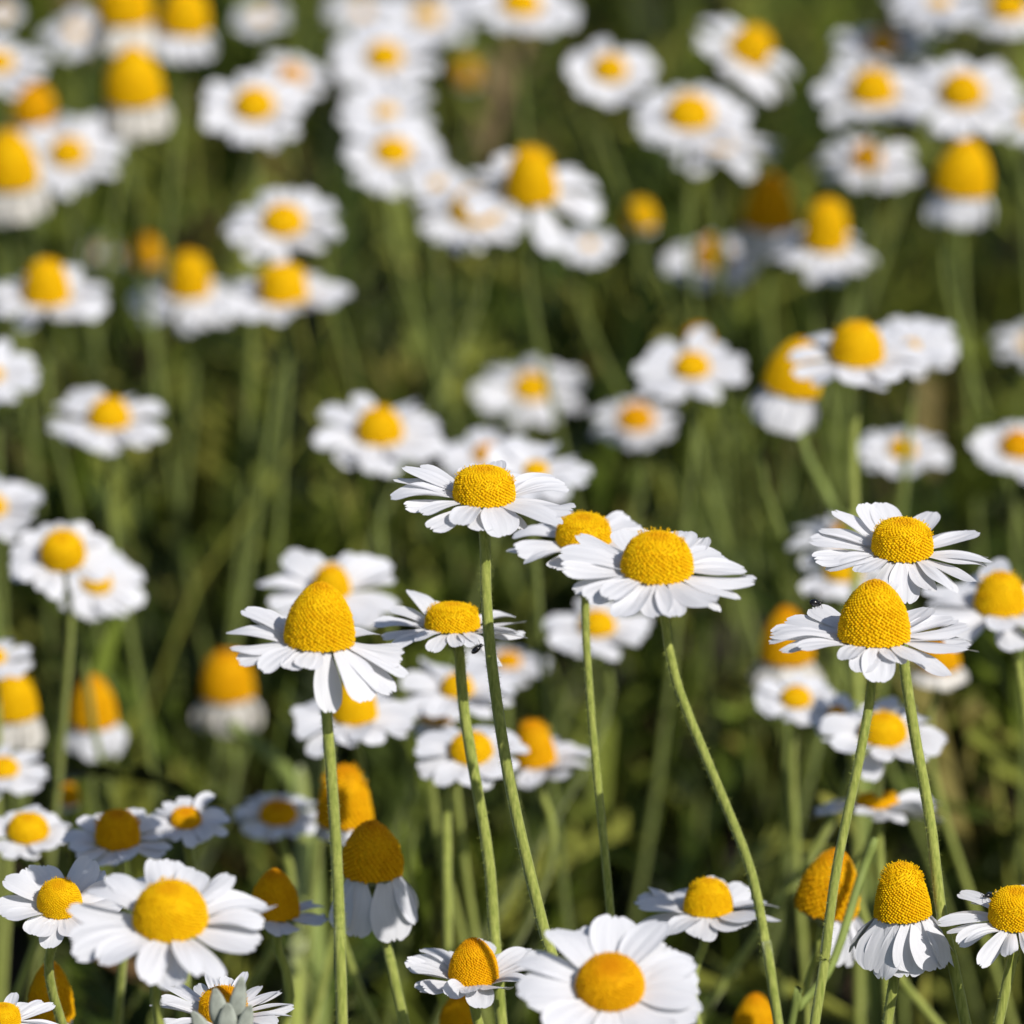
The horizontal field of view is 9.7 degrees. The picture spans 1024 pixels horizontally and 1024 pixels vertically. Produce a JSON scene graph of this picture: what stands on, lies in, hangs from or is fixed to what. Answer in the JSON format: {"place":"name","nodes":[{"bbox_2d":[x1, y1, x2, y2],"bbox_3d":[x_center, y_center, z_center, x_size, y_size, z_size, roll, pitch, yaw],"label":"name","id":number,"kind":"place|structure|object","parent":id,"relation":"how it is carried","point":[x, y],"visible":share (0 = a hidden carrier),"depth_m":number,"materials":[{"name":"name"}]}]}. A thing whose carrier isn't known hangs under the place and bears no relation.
{"place":"outdoors","nodes":[
{"label":"outdoors","id":0,"kind":"place"},
{"bbox_2d":[0,0,1023,1023],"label":"ground","id":1,"kind":"structure","parent":0,"point":[18,933],"depth_m":2.29,"materials":[{"name":"green plant"}]},
{"bbox_2d":[0,480,43,966],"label":"daisy","id":2,"kind":"object","parent":1,"relation":"on","point":[16,499],"visible":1,"depth_m":1.30,"materials":[{"name":"white plant"}]},
{"bbox_2d":[0,674,44,881],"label":"daisy","id":3,"kind":"object","parent":1,"relation":"on","point":[22,728],"visible":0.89,"depth_m":1.27,"materials":[{"name":"beige plant"}]},
{"bbox_2d":[0,339,45,955],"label":"daisy","id":4,"kind":"object","parent":1,"relation":"on","point":[17,371],"visible":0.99,"depth_m":1.36,"materials":[{"name":"white plant"}]},
{"bbox_2d":[0,744,47,1001],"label":"daisy","id":5,"kind":"object","parent":1,"relation":"on","point":[17,777],"visible":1,"depth_m":1.21,"materials":[{"name":"white plant"}]},
{"bbox_2d":[2,81,56,478],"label":"daisy","id":6,"kind":"object","parent":1,"relation":"on","point":[34,105],"visible":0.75,"depth_m":1.61,"materials":[{"name":"beige plant"}]},
{"bbox_2d":[0,129,62,968],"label":"daisy","id":7,"kind":"object","parent":1,"relation":"on","point":[24,196],"visible":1,"depth_m":1.50,"materials":[{"name":"plant"}]},
{"bbox_2d":[0,805,70,1001],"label":"daisy","id":8,"kind":"object","parent":1,"relation":"on","point":[29,828],"visible":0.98,"depth_m":1.12,"materials":[{"name":"white plant"}]},
{"bbox_2d":[0,258,112,1023],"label":"daisy","id":9,"kind":"object","parent":1,"relation":"on","point":[51,287],"visible":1,"depth_m":1.42,"materials":[{"name":"white plant"}]},
{"bbox_2d":[25,9,95,472],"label":"daisy","id":10,"kind":"object","parent":1,"relation":"on","point":[76,26],"visible":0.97,"depth_m":1.80,"materials":[{"name":"white plant"}]},
{"bbox_2d":[10,521,112,1019],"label":"daisy","id":11,"kind":"object","parent":1,"relation":"on","point":[58,551],"visible":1,"depth_m":1.22,"materials":[{"name":"white plant"}]},
{"bbox_2d":[0,856,122,1023],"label":"daisy","id":12,"kind":"object","parent":1,"relation":"on","point":[50,893],"visible":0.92,"depth_m":1.01,"materials":[{"name":"white plant"}]},
{"bbox_2d":[0,36,145,878],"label":"daisy","id":13,"kind":"object","parent":1,"relation":"on","point":[14,75],"visible":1,"depth_m":1.56,"materials":[{"name":"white plant"}]},
{"bbox_2d":[47,550,145,1001],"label":"daisy","id":14,"kind":"object","parent":1,"relation":"on","point":[117,591],"visible":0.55,"depth_m":1.27,"materials":[{"name":"white plant"}]},
{"bbox_2d":[20,114,178,1017],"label":"daisy","id":15,"kind":"object","parent":1,"relation":"on","point":[71,144],"visible":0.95,"depth_m":1.57,"materials":[{"name":"white plant"}]},
{"bbox_2d":[47,387,164,1023],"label":"daisy","id":16,"kind":"object","parent":1,"relation":"on","point":[106,427],"visible":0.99,"depth_m":1.36,"materials":[{"name":"white plant"}]},
{"bbox_2d":[65,674,154,1023],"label":"daisy","id":17,"kind":"object","parent":1,"relation":"on","point":[112,733],"visible":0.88,"depth_m":1.33,"materials":[{"name":"white plant"}]},
{"bbox_2d":[61,808,173,1023],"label":"daisy","id":18,"kind":"object","parent":1,"relation":"on","point":[116,837],"visible":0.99,"depth_m":1.08,"materials":[{"name":"white plant"}]},
{"bbox_2d":[86,0,157,695],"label":"daisy","id":19,"kind":"object","parent":1,"relation":"on","point":[119,26],"visible":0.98,"depth_m":1.60,"materials":[{"name":"beige plant"}]},
{"bbox_2d":[67,858,276,1023],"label":"daisy","id":20,"kind":"object","parent":1,"relation":"on","point":[172,905],"visible":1,"depth_m":0.93,"materials":[{"name":"white plant"}]},
{"bbox_2d":[129,0,215,770],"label":"daisy","id":21,"kind":"object","parent":1,"relation":"on","point":[182,33],"visible":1,"depth_m":1.60,"materials":[{"name":"white plant"}]},
{"bbox_2d":[102,45,262,879],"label":"daisy","id":22,"kind":"object","parent":1,"relation":"on","point":[135,109],"visible":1,"depth_m":1.52,"materials":[{"name":"plant"}]},
{"bbox_2d":[128,250,241,961],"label":"daisy","id":23,"kind":"object","parent":1,"relation":"on","point":[190,284],"visible":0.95,"depth_m":1.55,"materials":[{"name":"white plant"}]},
{"bbox_2d":[145,791,230,1018],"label":"daisy","id":24,"kind":"object","parent":1,"relation":"on","point":[191,823],"visible":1,"depth_m":1.09,"materials":[{"name":"white plant"}]},
{"bbox_2d":[192,648,262,871],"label":"daisy","id":25,"kind":"object","parent":1,"relation":"on","point":[227,692],"visible":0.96,"depth_m":1.38,"materials":[{"name":"beige plant"}]},
{"bbox_2d":[161,971,293,1023],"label":"daisy","id":26,"kind":"object","parent":1,"relation":"on","point":[197,999],"visible":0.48,"depth_m":1.00,"materials":[{"name":"white plant"}]},
{"bbox_2d":[131,262,351,1007],"bbox_3d":[-0.085,0.066,1.469,0.093,0.258,0.033,0,14,0],"label":"daisy","id":27,"kind":"object","parent":1,"relation":"on","point":[283,291],"visible":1,"depth_m":1.44,"materials":[{"name":"white plant"}]},
{"bbox_2d":[206,2,286,557],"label":"daisy","id":28,"kind":"object","parent":1,"relation":"on","point":[261,18],"visible":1,"depth_m":1.90,"materials":[{"name":"white plant"}]},
{"bbox_2d":[187,68,307,1017],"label":"daisy","id":29,"kind":"object","parent":1,"relation":"on","point":[256,108],"visible":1,"depth_m":1.50,"materials":[{"name":"white plant"}]},
{"bbox_2d":[162,189,340,1016],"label":"daisy","id":30,"kind":"object","parent":1,"relation":"on","point":[284,219],"visible":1,"depth_m":1.45,"materials":[{"name":"white plant"}]},
{"bbox_2d":[234,793,316,990],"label":"daisy","id":31,"kind":"object","parent":1,"relation":"on","point":[278,816],"visible":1,"depth_m":1.19,"materials":[{"name":"white plant"}]},
{"bbox_2d":[227,721,329,1023],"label":"grass blade","id":32,"kind":"object","parent":1,"relation":"on","point":[277,763],"depth_m":1.30,"materials":[{"name":"green plant"}]},
{"bbox_2d":[252,868,328,1023],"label":"daisy","id":33,"kind":"object","parent":1,"relation":"on","point":[273,886],"visible":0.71,"depth_m":1.06,"materials":[{"name":"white plant"}]},
{"bbox_2d":[288,765,309,1023],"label":"stalk","id":34,"kind":"object","parent":1,"relation":"on","point":[298,946],"visible":0.69,"depth_m":1.25,"materials":[{"name":"green plant"}]},
{"bbox_2d":[226,581,408,1023],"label":"daisy","id":35,"kind":"object","parent":1,"relation":"on","point":[317,630],"visible":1,"depth_m":0.96,"materials":[{"name":"white plant"}]},
{"bbox_2d":[252,53,395,628],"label":"daisy","id":36,"kind":"object","parent":1,"relation":"on","point":[301,71],"visible":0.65,"depth_m":1.61,"materials":[{"name":"white plant"}]},
{"bbox_2d":[256,548,399,1023],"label":"daisy","id":37,"kind":"object","parent":1,"relation":"on","point":[344,574],"visible":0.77,"depth_m":1.20,"materials":[{"name":"white plant"}]},
{"bbox_2d":[315,762,379,1023],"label":"daisy","id":38,"kind":"object","parent":1,"relation":"on","point":[355,810],"visible":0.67,"depth_m":1.13,"materials":[{"name":"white plant"}]},
{"bbox_2d":[291,685,414,1023],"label":"daisy","id":39,"kind":"object","parent":1,"relation":"on","point":[366,722],"visible":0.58,"depth_m":1.16,"materials":[{"name":"white plant"}]},
{"bbox_2d":[329,820,418,1023],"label":"daisy","id":40,"kind":"object","parent":1,"relation":"on","point":[381,900],"visible":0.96,"depth_m":1.05,"materials":[{"name":"white plant"}]},
{"bbox_2d":[312,394,444,1023],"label":"daisy","id":41,"kind":"object","parent":1,"relation":"on","point":[368,433],"visible":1,"depth_m":1.34,"materials":[{"name":"white plant"}]},
{"bbox_2d":[331,24,522,946],"bbox_3d":[-0.022,0.010,1.634,0.052,0.285,0.026,0,14,0],"label":"daisy","id":42,"kind":"object","parent":1,"relation":"on","point":[372,58],"visible":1,"depth_m":1.60,"materials":[{"name":"white plant"}]},
{"bbox_2d":[376,0,479,402],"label":"daisy","id":43,"kind":"object","parent":1,"relation":"on","point":[434,23],"visible":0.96,"depth_m":1.90,"materials":[{"name":"white plant"}]},
{"bbox_2d":[338,85,536,875],"bbox_3d":[-0.011,0.020,1.623,0.074,0.273,0.023,-7,16,-27],"label":"daisy","id":44,"kind":"object","parent":1,"relation":"on","point":[368,108],"visible":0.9,"depth_m":1.58,"materials":[{"name":"white plant"}]},
{"bbox_2d":[347,428,527,1002],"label":"daisy","id":45,"kind":"object","parent":1,"relation":"on","point":[474,449],"visible":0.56,"depth_m":1.39,"materials":[{"name":"white plant"}]},
{"bbox_2d":[351,181,526,1023],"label":"daisy","id":46,"kind":"object","parent":1,"relation":"on","point":[460,226],"visible":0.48,"depth_m":1.49,"materials":[{"name":"white plant"}]},
{"bbox_2d":[373,590,525,1023],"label":"daisy","id":47,"kind":"object","parent":1,"relation":"on","point":[455,626],"visible":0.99,"depth_m":1.03,"materials":[{"name":"white plant"}]},
{"bbox_2d":[400,657,520,1023],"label":"daisy","id":48,"kind":"object","parent":1,"relation":"on","point":[434,685],"visible":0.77,"depth_m":1.20,"materials":[{"name":"white plant"}]},
{"bbox_2d":[405,937,533,1023],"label":"daisy","id":49,"kind":"object","parent":1,"relation":"on","point":[472,969],"visible":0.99,"depth_m":1.02,"materials":[{"name":"white plant"}]},
{"bbox_2d":[414,725,529,1004],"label":"daisy","id":50,"kind":"object","parent":1,"relation":"on","point":[441,761],"visible":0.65,"depth_m":1.14,"materials":[{"name":"white plant"}]},
{"bbox_2d":[403,165,541,1015],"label":"daisy","id":51,"kind":"object","parent":1,"relation":"on","point":[419,187],"visible":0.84,"depth_m":1.57,"materials":[{"name":"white plant"}]},
{"bbox_2d":[390,460,575,955],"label":"daisy","id":52,"kind":"object","parent":1,"relation":"on","point":[484,495],"visible":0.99,"depth_m":0.99,"materials":[{"name":"white plant"}]},
{"bbox_2d":[342,116,651,917],"bbox_3d":[0.010,0.033,1.563,0.109,0.276,0.026,-4,15,-16],"label":"daisy","id":53,"kind":"object","parent":1,"relation":"on","point":[376,155],"visible":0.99,"depth_m":1.52,"materials":[{"name":"white plant"}]},
{"bbox_2d":[420,357,584,976],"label":"daisy","id":54,"kind":"object","parent":1,"relation":"on","point":[527,388],"visible":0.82,"depth_m":1.56,"materials":[{"name":"white plant"}]},
{"bbox_2d":[464,646,550,1021],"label":"daisy","id":55,"kind":"object","parent":1,"relation":"on","point":[517,663],"visible":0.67,"depth_m":1.31,"materials":[{"name":"white plant"}]},
{"bbox_2d":[0,0,1023,1023],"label":"undergrowth","id":56,"kind":"object","parent":1,"relation":"on","point":[321,495],"visible":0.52,"depth_m":1.71,"materials":[{"name":"plant"}]},
{"bbox_2d":[459,0,579,791],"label":"daisy","id":57,"kind":"object","parent":1,"relation":"on","point":[525,16],"visible":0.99,"depth_m":1.62,"materials":[{"name":"white plant"}]},
{"bbox_2d":[460,144,602,958],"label":"daisy","id":58,"kind":"object","parent":1,"relation":"on","point":[531,180],"visible":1,"depth_m":1.44,"materials":[{"name":"white plant"}]},
{"bbox_2d":[480,717,590,1013],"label":"daisy","id":59,"kind":"object","parent":1,"relation":"on","point":[539,762],"visible":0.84,"depth_m":1.20,"materials":[{"name":"white plant"}]},
{"bbox_2d":[486,437,592,959],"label":"daisy","id":60,"kind":"object","parent":1,"relation":"on","point":[519,455],"visible":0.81,"depth_m":1.26,"materials":[{"name":"white plant"}]},
{"bbox_2d":[433,598,651,1023],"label":"daisy","id":61,"kind":"object","parent":1,"relation":"on","point":[566,634],"visible":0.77,"depth_m":1.26,"materials":[{"name":"white plant"}]},
{"bbox_2d":[506,509,646,917],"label":"daisy","id":62,"kind":"object","parent":1,"relation":"on","point":[598,526],"visible":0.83,"depth_m":1.04,"materials":[{"name":"white plant"}]},
{"bbox_2d":[479,397,676,933],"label":"daisy","id":63,"kind":"object","parent":1,"relation":"on","point":[637,418],"visible":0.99,"depth_m":1.49,"materials":[{"name":"white plant"}]},
{"bbox_2d":[516,914,701,1023],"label":"daisy","id":64,"kind":"object","parent":1,"relation":"on","point":[617,970],"visible":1,"depth_m":0.93,"materials":[{"name":"white plant"}]},
{"bbox_2d":[559,526,782,1023],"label":"daisy","id":65,"kind":"object","parent":1,"relation":"on","point":[650,576],"visible":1,"depth_m":0.96,"materials":[{"name":"white plant"}]},
{"bbox_2d":[561,223,780,937],"bbox_3d":[0.047,0.043,1.585,0.084,0.247,0.015,-10,17,-35],"label":"daisy","id":66,"kind":"object","parent":1,"relation":"on","point":[588,246],"visible":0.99,"depth_m":1.55,"materials":[{"name":"white plant"}]},
{"bbox_2d":[630,327,746,923],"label":"daisy","id":67,"kind":"object","parent":1,"relation":"on","point":[668,369],"visible":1,"depth_m":1.36,"materials":[{"name":"white plant"}]},
{"bbox_2d":[635,85,751,960],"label":"daisy","id":68,"kind":"object","parent":1,"relation":"on","point":[702,116],"visible":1,"depth_m":1.52,"materials":[{"name":"white plant"}]},
{"bbox_2d":[566,38,839,768],"bbox_3d":[0.064,0.016,1.601,0.108,0.290,0.022,-6,15,-24],"label":"daisy","id":69,"kind":"object","parent":1,"relation":"on","point":[599,71],"visible":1,"depth_m":1.55,"materials":[{"name":"white plant"}]},
{"bbox_2d":[634,876,781,1023],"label":"daisy","id":70,"kind":"object","parent":1,"relation":"on","point":[701,909],"visible":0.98,"depth_m":1.05,"materials":[{"name":"white plant"}]},
{"bbox_2d":[661,134,780,962],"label":"daisy","id":71,"kind":"object","parent":1,"relation":"on","point":[702,160],"visible":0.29,"depth_m":1.56,"materials":[{"name":"white plant"}]},
{"bbox_2d":[663,234,791,979],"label":"daisy","id":72,"kind":"object","parent":1,"relation":"on","point":[676,262],"visible":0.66,"depth_m":1.62,"materials":[{"name":"white plant"}]},
{"bbox_2d":[696,17,796,1003],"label":"daisy","id":73,"kind":"object","parent":1,"relation":"on","point":[749,50],"visible":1,"depth_m":1.56,"materials":[{"name":"white plant"}]},
{"bbox_2d":[682,323,835,1023],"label":"daisy","id":74,"kind":"object","parent":1,"relation":"on","point":[730,557],"visible":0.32,"depth_m":1.46,"materials":[{"name":"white plant"}]},
{"bbox_2d":[700,693,859,1020],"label":"daisy","id":75,"kind":"object","parent":1,"relation":"on","point":[841,703],"visible":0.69,"depth_m":1.18,"materials":[{"name":"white plant"}]},
{"bbox_2d":[737,173,824,1014],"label":"daisy","id":76,"kind":"object","parent":1,"relation":"on","point":[769,215],"visible":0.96,"depth_m":1.58,"materials":[{"name":"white plant"}]},
{"bbox_2d":[749,605,824,1017],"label":"daisy","id":77,"kind":"object","parent":1,"relation":"on","point":[773,662],"visible":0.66,"depth_m":1.27,"materials":[{"name":"beige plant"}]},
{"bbox_2d":[754,673,835,1011],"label":"daisy","id":78,"kind":"object","parent":1,"relation":"on","point":[796,696],"visible":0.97,"depth_m":1.22,"materials":[{"name":"white plant"}]},
{"bbox_2d":[683,136,919,871],"bbox_3d":[0.069,0.030,1.605,0.076,0.262,0.028,1,14,6],"label":"daisy","id":79,"kind":"object","parent":1,"relation":"on","point":[854,155],"visible":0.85,"depth_m":1.57,"materials":[{"name":"white plant"}]},
{"bbox_2d":[761,514,862,996],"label":"daisy","id":80,"kind":"object","parent":1,"relation":"on","point":[807,560],"visible":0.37,"depth_m":1.31,"materials":[{"name":"white plant"}]},
{"bbox_2d":[795,848,864,1023],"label":"daisy","id":81,"kind":"object","parent":1,"relation":"on","point":[811,894],"visible":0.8,"depth_m":1.08,"materials":[{"name":"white plant"}]},
{"bbox_2d":[796,431,877,1023],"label":"stalk","id":82,"kind":"object","parent":1,"relation":"on","point":[831,504],"visible":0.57,"depth_m":1.28,"materials":[{"name":"green plant"}]},
{"bbox_2d":[773,29,930,820],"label":"daisy","id":83,"kind":"object","parent":1,"relation":"on","point":[865,47],"visible":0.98,"depth_m":1.66,"materials":[{"name":"white plant"}]},
{"bbox_2d":[799,567,907,1023],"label":"daisy","id":84,"kind":"object","parent":1,"relation":"on","point":[839,586],"visible":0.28,"depth_m":1.27,"materials":[{"name":"white plant"}]},
{"bbox_2d":[788,318,928,1023],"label":"daisy","id":85,"kind":"object","parent":1,"relation":"on","point":[856,354],"visible":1,"depth_m":1.24,"materials":[{"name":"white plant"}]},
{"bbox_2d":[733,0,987,961],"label":"daisy","id":86,"kind":"object","parent":1,"relation":"on","point":[943,16],"visible":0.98,"depth_m":1.65,"materials":[{"name":"white plant"}]},
{"bbox_2d":[747,337,981,1023],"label":"daisy","id":87,"kind":"object","parent":1,"relation":"on","point":[783,399],"visible":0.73,"depth_m":1.30,"materials":[{"name":"white plant"}]},
{"bbox_2d":[813,63,927,994],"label":"daisy","id":88,"kind":"object","parent":1,"relation":"on","point":[873,90],"visible":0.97,"depth_m":1.53,"materials":[{"name":"white plant"}]},
{"bbox_2d":[769,579,977,1023],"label":"daisy","id":89,"kind":"object","parent":1,"relation":"on","point":[874,627],"visible":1,"depth_m":0.98,"materials":[{"name":"white plant"}]},
{"bbox_2d":[770,198,977,997],"bbox_3d":[0.099,0.049,1.529,0.069,0.262,0.026,0,14,0],"label":"daisy","id":90,"kind":"object","parent":1,"relation":"on","point":[823,235],"visible":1,"depth_m":1.50,"materials":[{"name":"white plant"}]},
{"bbox_2d":[809,790,943,1023],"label":"daisy","id":91,"kind":"object","parent":1,"relation":"on","point":[892,806],"visible":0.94,"depth_m":1.14,"materials":[{"name":"white plant"}]},
{"bbox_2d":[819,696,946,1008],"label":"daisy","id":92,"kind":"object","parent":1,"relation":"on","point":[889,739],"visible":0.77,"depth_m":1.13,"materials":[{"name":"white plant"}]},
{"bbox_2d":[809,502,991,1023],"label":"daisy","id":93,"kind":"object","parent":1,"relation":"on","point":[896,543],"visible":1,"depth_m":1.01,"materials":[{"name":"white plant"}]},
{"bbox_2d":[849,859,954,1023],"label":"daisy","id":94,"kind":"object","parent":1,"relation":"on","point":[898,936],"visible":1,"depth_m":1.01,"materials":[{"name":"white plant"}]},
{"bbox_2d":[858,427,954,1023],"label":"daisy","id":95,"kind":"object","parent":1,"relation":"on","point":[883,451],"visible":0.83,"depth_m":1.38,"materials":[{"name":"white plant"}]},
{"bbox_2d":[863,317,958,1019],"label":"daisy","id":96,"kind":"object","parent":1,"relation":"on","point":[933,342],"visible":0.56,"depth_m":1.34,"materials":[{"name":"white plant"}]},
{"bbox_2d":[910,640,1015,1023],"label":"daisy","id":97,"kind":"object","parent":1,"relation":"on","point":[928,680],"visible":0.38,"depth_m":1.24,"materials":[{"name":"plant"}]},
{"bbox_2d":[906,57,1021,1005],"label":"daisy","id":98,"kind":"object","parent":1,"relation":"on","point":[962,88],"visible":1,"depth_m":1.50,"materials":[{"name":"white plant"}]},
{"bbox_2d":[921,558,1023,731],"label":"daisy","id":99,"kind":"object","parent":1,"relation":"on","point":[992,598],"visible":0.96,"depth_m":1.13,"materials":[{"name":"white plant"}]},
{"bbox_2d":[924,137,1023,540],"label":"daisy","id":100,"kind":"object","parent":1,"relation":"on","point":[960,193],"visible":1,"depth_m":1.45,"materials":[{"name":"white plant"}]},
{"bbox_2d":[938,885,1023,1023],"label":"daisy","id":101,"kind":"object","parent":1,"relation":"on","point":[1004,915],"visible":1,"depth_m":1.00,"materials":[{"name":"white plant"}]},
{"bbox_2d":[969,0,1023,173],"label":"daisy","id":102,"kind":"object","parent":1,"relation":"on","point":[1009,14],"visible":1,"depth_m":1.60,"materials":[{"name":"white plant"}]},
{"bbox_2d":[969,422,1023,1023],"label":"daisy","id":103,"kind":"object","parent":1,"relation":"on","point":[1008,438],"visible":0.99,"depth_m":1.37,"materials":[{"name":"white plant"}]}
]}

